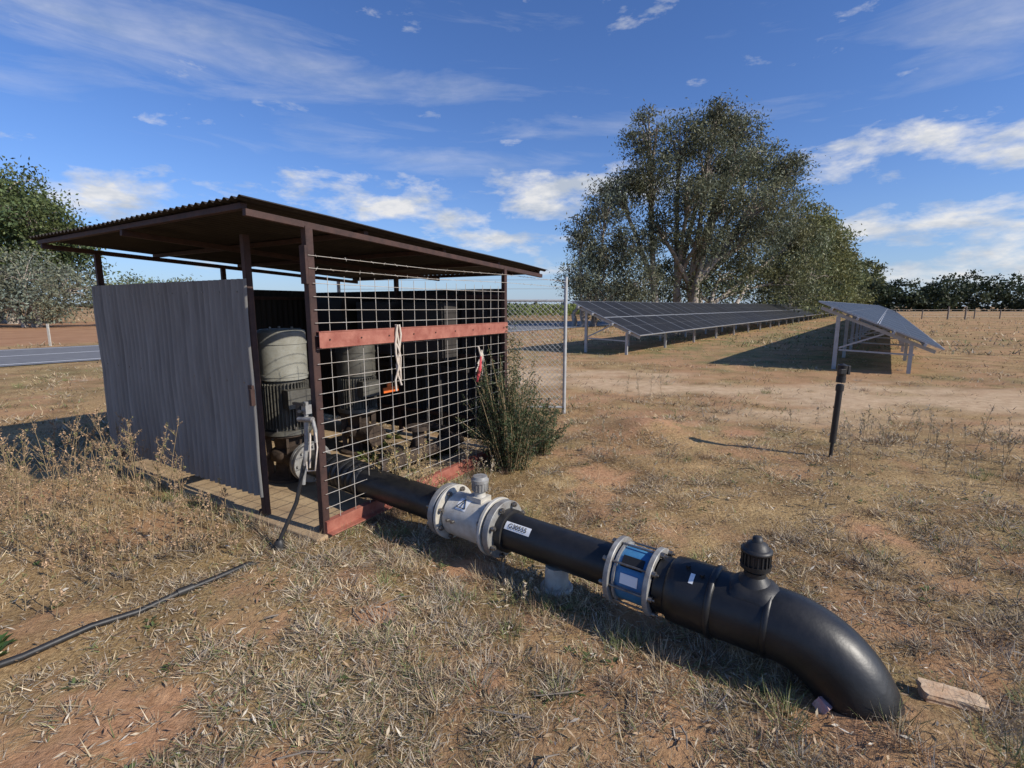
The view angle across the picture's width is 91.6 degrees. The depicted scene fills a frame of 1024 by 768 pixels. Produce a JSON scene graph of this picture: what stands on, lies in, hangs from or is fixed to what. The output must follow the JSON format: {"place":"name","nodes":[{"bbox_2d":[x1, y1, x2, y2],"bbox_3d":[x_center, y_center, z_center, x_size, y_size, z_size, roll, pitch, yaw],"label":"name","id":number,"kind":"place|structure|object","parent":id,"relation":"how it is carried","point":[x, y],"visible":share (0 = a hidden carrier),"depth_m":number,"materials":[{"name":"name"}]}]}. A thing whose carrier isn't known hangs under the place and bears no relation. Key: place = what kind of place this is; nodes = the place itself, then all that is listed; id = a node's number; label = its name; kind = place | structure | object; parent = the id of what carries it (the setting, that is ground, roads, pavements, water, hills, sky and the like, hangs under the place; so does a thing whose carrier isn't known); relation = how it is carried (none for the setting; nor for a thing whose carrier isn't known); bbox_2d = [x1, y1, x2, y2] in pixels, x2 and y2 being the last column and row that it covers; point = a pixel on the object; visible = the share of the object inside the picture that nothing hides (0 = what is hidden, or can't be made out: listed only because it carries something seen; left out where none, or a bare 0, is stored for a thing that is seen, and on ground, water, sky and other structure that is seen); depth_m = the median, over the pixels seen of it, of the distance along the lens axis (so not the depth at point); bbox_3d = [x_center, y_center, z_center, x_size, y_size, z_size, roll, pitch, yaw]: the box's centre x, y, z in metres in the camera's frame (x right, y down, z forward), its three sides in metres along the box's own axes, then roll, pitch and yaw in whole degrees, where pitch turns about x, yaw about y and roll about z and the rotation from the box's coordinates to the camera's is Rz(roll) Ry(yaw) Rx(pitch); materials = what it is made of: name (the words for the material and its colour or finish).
{"place":"outdoors","nodes":[
{"label":"outdoors","id":0,"kind":"place"},
{"bbox_2d":[0,320,608,366],"bbox_3d":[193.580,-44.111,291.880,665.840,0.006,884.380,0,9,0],"label":"road","id":1,"kind":"structure","parent":0,"point":[18,357],"depth_m":16.78,"materials":[{"name":"grey asphalt"}]},
{"bbox_2d":[0,306,1023,767],"bbox_3d":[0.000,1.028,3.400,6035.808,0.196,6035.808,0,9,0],"label":"ground","id":2,"kind":"structure","parent":0,"point":[604,376],"depth_m":3.20,"materials":[{"name":"brown soil"}]},
{"bbox_2d":[0,632,16,655],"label":"green weed","id":3,"kind":"object","parent":2,"relation":"on","point":[3,644],"visible":1,"depth_m":2.30,"materials":[{"name":"green plant"}]},
{"bbox_2d":[46,324,51,345],"bbox_3d":[-18.660,-1.976,20.051,0.090,0.900,0.040,0,9,0],"label":"road marker post","id":4,"kind":"object","parent":2,"relation":"on","point":[48,334],"visible":0.93,"depth_m":20.04,"materials":[{"name":"white paint"}]},
{"bbox_2d":[0,239,109,327],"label":"olive tree","id":5,"kind":"object","parent":2,"relation":"on","point":[34,305],"visible":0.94,"depth_m":36.90,"materials":[{"name":"green plant"}]},
{"bbox_2d":[0,155,120,323],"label":"pepper tree","id":6,"kind":"object","parent":2,"relation":"on","point":[24,215],"visible":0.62,"depth_m":42.89,"materials":[{"name":"green plant"}]},
{"bbox_2d":[0,404,248,617],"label":"dry weeds","id":7,"kind":"object","parent":2,"relation":"on","point":[83,486],"visible":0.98,"depth_m":3.43,"materials":[{"name":"beige plant"}]},
{"bbox_2d":[0,561,259,667],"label":"poly hose","id":8,"kind":"object","parent":2,"relation":"on","point":[186,589],"visible":0.83,"depth_m":2.52,"materials":[{"name":"black plastic"}]},
{"bbox_2d":[88,269,196,296],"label":"olive tree","id":9,"kind":"object","parent":2,"relation":"on","point":[129,280],"visible":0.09,"depth_m":40.49,"materials":[{"name":"green plant"}]},
{"bbox_2d":[274,401,317,551],"bbox_3d":[-1.413,0.606,3.304,0.331,0.981,0.202,0,9,0],"label":"tap standpipe","id":10,"kind":"object","parent":2,"relation":"on","point":[303,410],"visible":1,"depth_m":3.29,"materials":[{"name":"white plastic"}]},
{"bbox_2d":[28,194,564,544],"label":"pump shed","id":11,"kind":"structure","parent":2,"relation":"on","point":[186,352],"depth_m":4.31,"materials":[{"name":"metal"}]},
{"bbox_2d":[257,326,330,483],"bbox_3d":[-1.974,0.187,4.461,0.645,1.390,0.430,7,11,37],"label":"vertical motor pump","id":12,"kind":"object","parent":11,"relation":"on","point":[283,365],"visible":0.69,"depth_m":4.34,"materials":[{"name":"metal"}]},
{"bbox_2d":[335,344,385,455],"bbox_3d":[-1.623,0.141,5.338,0.530,1.210,0.420,7,11,37],"label":"vertical motor pump","id":13,"kind":"object","parent":11,"relation":"on","point":[357,380],"visible":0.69,"depth_m":5.21,"materials":[{"name":"metal"}]},
{"bbox_2d":[338,430,460,474],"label":"floor weeds","id":14,"kind":"object","parent":11,"relation":"on","point":[384,443],"visible":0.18,"depth_m":5.21,"materials":[{"name":"beige plant"}]},
{"bbox_2d":[372,419,463,472],"bbox_3d":[-0.898,0.603,4.971,0.618,0.410,1.160,1,9,8],"label":"suction manifold","id":15,"kind":"object","parent":11,"relation":"on","point":[419,430],"visible":0.79,"depth_m":4.92,"materials":[{"name":"metal"}]},
{"bbox_2d":[363,431,465,524],"bbox_3d":[-0.723,0.701,3.855,0.815,0.670,0.604,7,11,39],"label":"tall weed","id":16,"kind":"object","parent":2,"relation":"on","point":[397,471],"visible":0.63,"depth_m":3.80,"materials":[{"name":"beige plant"}]},
{"bbox_2d":[174,471,710,767],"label":"fallen twigs","id":17,"kind":"object","parent":2,"relation":"on","point":[517,717],"visible":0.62,"depth_m":2.00,"materials":[{"name":"brown wood"}]},
{"bbox_2d":[337,277,567,412],"bbox_3d":[-0.905,-0.530,7.519,3.446,2.120,0.052,0,9,3],"label":"chain link fence","id":18,"kind":"object","parent":2,"relation":"on","point":[564,344],"visible":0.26,"depth_m":7.43,"materials":[{"name":"metal"}]},
{"bbox_2d":[455,323,566,473],"bbox_3d":[-0.021,0.191,4.857,1.043,1.585,1.035,0,9,0],"label":"saltbush","id":19,"kind":"object","parent":2,"relation":"on","point":[507,439],"visible":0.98,"depth_m":4.77,"materials":[{"name":"green plant"}]},
{"bbox_2d":[0,403,1023,767],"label":"leaf litter","id":20,"kind":"object","parent":2,"relation":"on","point":[468,673],"visible":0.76,"depth_m":2.19,"materials":[{"name":"brown plant"}]},
{"bbox_2d":[32,417,992,767],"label":"green herbs","id":21,"kind":"object","parent":2,"relation":"on","point":[344,677],"visible":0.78,"depth_m":2.52,"materials":[{"name":"green plant"}]},
{"bbox_2d":[66,301,997,306],"bbox_3d":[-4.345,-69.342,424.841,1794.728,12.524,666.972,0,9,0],"label":"distant treeline","id":22,"kind":"object","parent":2,"relation":"on","point":[724,302],"visible":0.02,"depth_m":693.39,"materials":[{"name":"green plant"}]},
{"bbox_2d":[523,389,571,455],"bbox_3d":[0.334,0.432,5.447,0.692,0.836,0.620,0,9,0],"label":"shrub regrowth","id":23,"kind":"object","parent":2,"relation":"on","point":[545,446],"visible":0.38,"depth_m":5.35,"materials":[{"name":"green plant"}]},
{"bbox_2d":[507,302,588,317],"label":"vineyard","id":24,"kind":"object","parent":2,"relation":"on","point":[518,309],"visible":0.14,"depth_m":59.69,"materials":[{"name":"green plant"}]},
{"bbox_2d":[540,565,572,597],"bbox_3d":[0.256,1.127,2.857,0.190,0.190,0.190,0,9,0],"label":"pipe support","id":25,"kind":"object","parent":2,"relation":"on","point":[560,578],"visible":0.51,"depth_m":2.79,"materials":[{"name":"white paint"}]},
{"bbox_2d":[301,450,904,721],"bbox_3d":[-0.107,0.996,3.122,4.120,0.966,0.330,7,11,37],"label":"discharge pipe","id":26,"kind":"object","parent":25,"relation":"on","point":[834,660],"visible":0.85,"depth_m":2.14,"materials":[{"name":"black plastic"}]},
{"bbox_2d":[426,473,524,558],"bbox_3d":[-0.241,0.806,3.197,0.620,0.477,0.360,7,11,37],"label":"flow meter","id":27,"kind":"object","parent":26,"relation":"attached to","point":[478,516],"visible":0.91,"depth_m":3.10,"materials":[{"name":"white paint"}]},
{"bbox_2d":[598,535,674,617],"bbox_3d":[0.643,0.971,2.528,0.290,0.336,0.336,7,11,37],"label":"flanged coupling","id":28,"kind":"object","parent":26,"relation":"attached to","point":[629,571],"visible":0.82,"depth_m":2.45,"materials":[{"name":"metal"}]},
{"bbox_2d":[549,183,678,325],"bbox_3d":[8.087,-9.712,38.647,10.218,11.023,7.454,0,9,0],"label":"eucalyptus tree","id":29,"kind":"object","parent":2,"relation":"on","point":[598,259],"visible":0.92,"depth_m":38.07,"materials":[{"name":"green plant"}]},
{"bbox_2d":[582,88,830,302],"bbox_3d":[16.693,-13.751,39.890,21.925,18.550,10.601,-3,9,-18],"label":"eucalyptus tree","id":30,"kind":"object","parent":2,"relation":"on","point":[709,185],"visible":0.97,"depth_m":38.91,"materials":[{"name":"green plant"}]},
{"bbox_2d":[571,301,845,354],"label":"solar panel row","id":31,"kind":"object","parent":2,"relation":"on","point":[637,319],"visible":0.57,"depth_m":21.76,"materials":[{"name":"blue"}]},
{"bbox_2d":[628,217,838,319],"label":"eucalyptus tree","id":32,"kind":"object","parent":2,"relation":"on","point":[777,275],"visible":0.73,"depth_m":44.26,"materials":[{"name":"green plant"}]},
{"bbox_2d":[456,364,1023,606],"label":"roadside stalks","id":33,"kind":"object","parent":2,"relation":"on","point":[534,573],"visible":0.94,"depth_m":5.06,"materials":[{"name":"beige plant"}]},
{"bbox_2d":[744,183,859,320],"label":"eucalyptus tree","id":34,"kind":"object","parent":2,"relation":"on","point":[830,274],"visible":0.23,"depth_m":54.61,"materials":[{"name":"green plant"}]},
{"bbox_2d":[774,206,862,304],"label":"eucalyptus tree","id":35,"kind":"object","parent":2,"relation":"on","point":[848,229],"visible":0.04,"depth_m":81.41,"materials":[{"name":"green plant"}]},
{"bbox_2d":[768,200,873,317],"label":"eucalyptus tree","id":36,"kind":"object","parent":2,"relation":"on","point":[841,248],"visible":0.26,"depth_m":65.52,"materials":[{"name":"green plant"}]},
{"bbox_2d":[812,696,831,714],"bbox_3d":[1.220,1.258,1.948,0.053,0.055,0.053,8,27,-30],"label":"pink stone","id":37,"kind":"object","parent":2,"relation":"on","point":[823,706],"visible":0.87,"depth_m":1.93,"materials":[{"name":"pink stone"}]},
{"bbox_2d":[829,363,850,456],"bbox_3d":[3.411,0.315,5.197,0.118,1.070,0.118,0,9,0],"label":"irrigation riser","id":38,"kind":"object","parent":2,"relation":"on","point":[843,369],"visible":0.94,"depth_m":5.17,"materials":[{"name":"black plastic"}]},
{"bbox_2d":[834,228,875,303],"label":"eucalyptus tree","id":39,"kind":"object","parent":2,"relation":"on","point":[858,257],"visible":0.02,"depth_m":97.97,"materials":[{"name":"green plant"}]},
{"bbox_2d":[851,253,882,303],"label":"eucalyptus tree","id":40,"kind":"object","parent":2,"relation":"on","point":[863,281],"visible":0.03,"depth_m":115.29,"materials":[{"name":"green plant"}]},
{"bbox_2d":[853,258,885,305],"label":"eucalyptus tree","id":41,"kind":"object","parent":2,"relation":"on","point":[866,298],"visible":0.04,"depth_m":138.63,"materials":[{"name":"green plant"}]},
{"bbox_2d":[859,256,892,303],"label":"eucalyptus tree","id":42,"kind":"object","parent":2,"relation":"on","point":[877,266],"visible":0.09,"depth_m":161.59,"materials":[{"name":"green plant"}]},
{"bbox_2d":[872,272,888,286],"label":"eucalyptus tree","id":43,"kind":"object","parent":2,"relation":"on","point":[884,278],"visible":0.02,"depth_m":184.04,"materials":[{"name":"green plant"}]},
{"bbox_2d":[819,301,944,373],"bbox_3d":[37.577,-7.038,49.988,2.548,1.839,96.390,7,11,36],"label":"solar panel row","id":44,"kind":"object","parent":2,"relation":"on","point":[898,324],"visible":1,"depth_m":14.06,"materials":[{"name":"blue"}]},
{"bbox_2d":[862,269,1023,311],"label":"distant trees","id":45,"kind":"object","parent":2,"relation":"on","point":[930,297],"visible":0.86,"depth_m":149.97,"materials":[{"name":"green plant"}]},
{"bbox_2d":[895,306,1001,319],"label":"paddock fence","id":46,"kind":"object","parent":2,"relation":"on","point":[948,316],"visible":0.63,"depth_m":62.38,"materials":[{"name":"wood"}]},
{"bbox_2d":[916,677,990,715],"bbox_3d":[1.749,1.247,1.976,0.222,0.048,0.099,7,12,19],"label":"broken paver","id":47,"kind":"object","parent":2,"relation":"on","point":[933,694],"visible":0.97,"depth_m":1.96,"materials":[{"name":"concrete"}]},
{"bbox_2d":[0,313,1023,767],"bbox_3d":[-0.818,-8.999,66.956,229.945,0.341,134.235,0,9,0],"label":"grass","id":48,"kind":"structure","parent":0,"point":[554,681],"depth_m":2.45,"materials":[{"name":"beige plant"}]},
{"bbox_2d":[0,0,1023,305],"label":"sky","id":49,"kind":"structure","parent":0,"point":[471,125],"materials":[{"name":"blue"}]}
]}

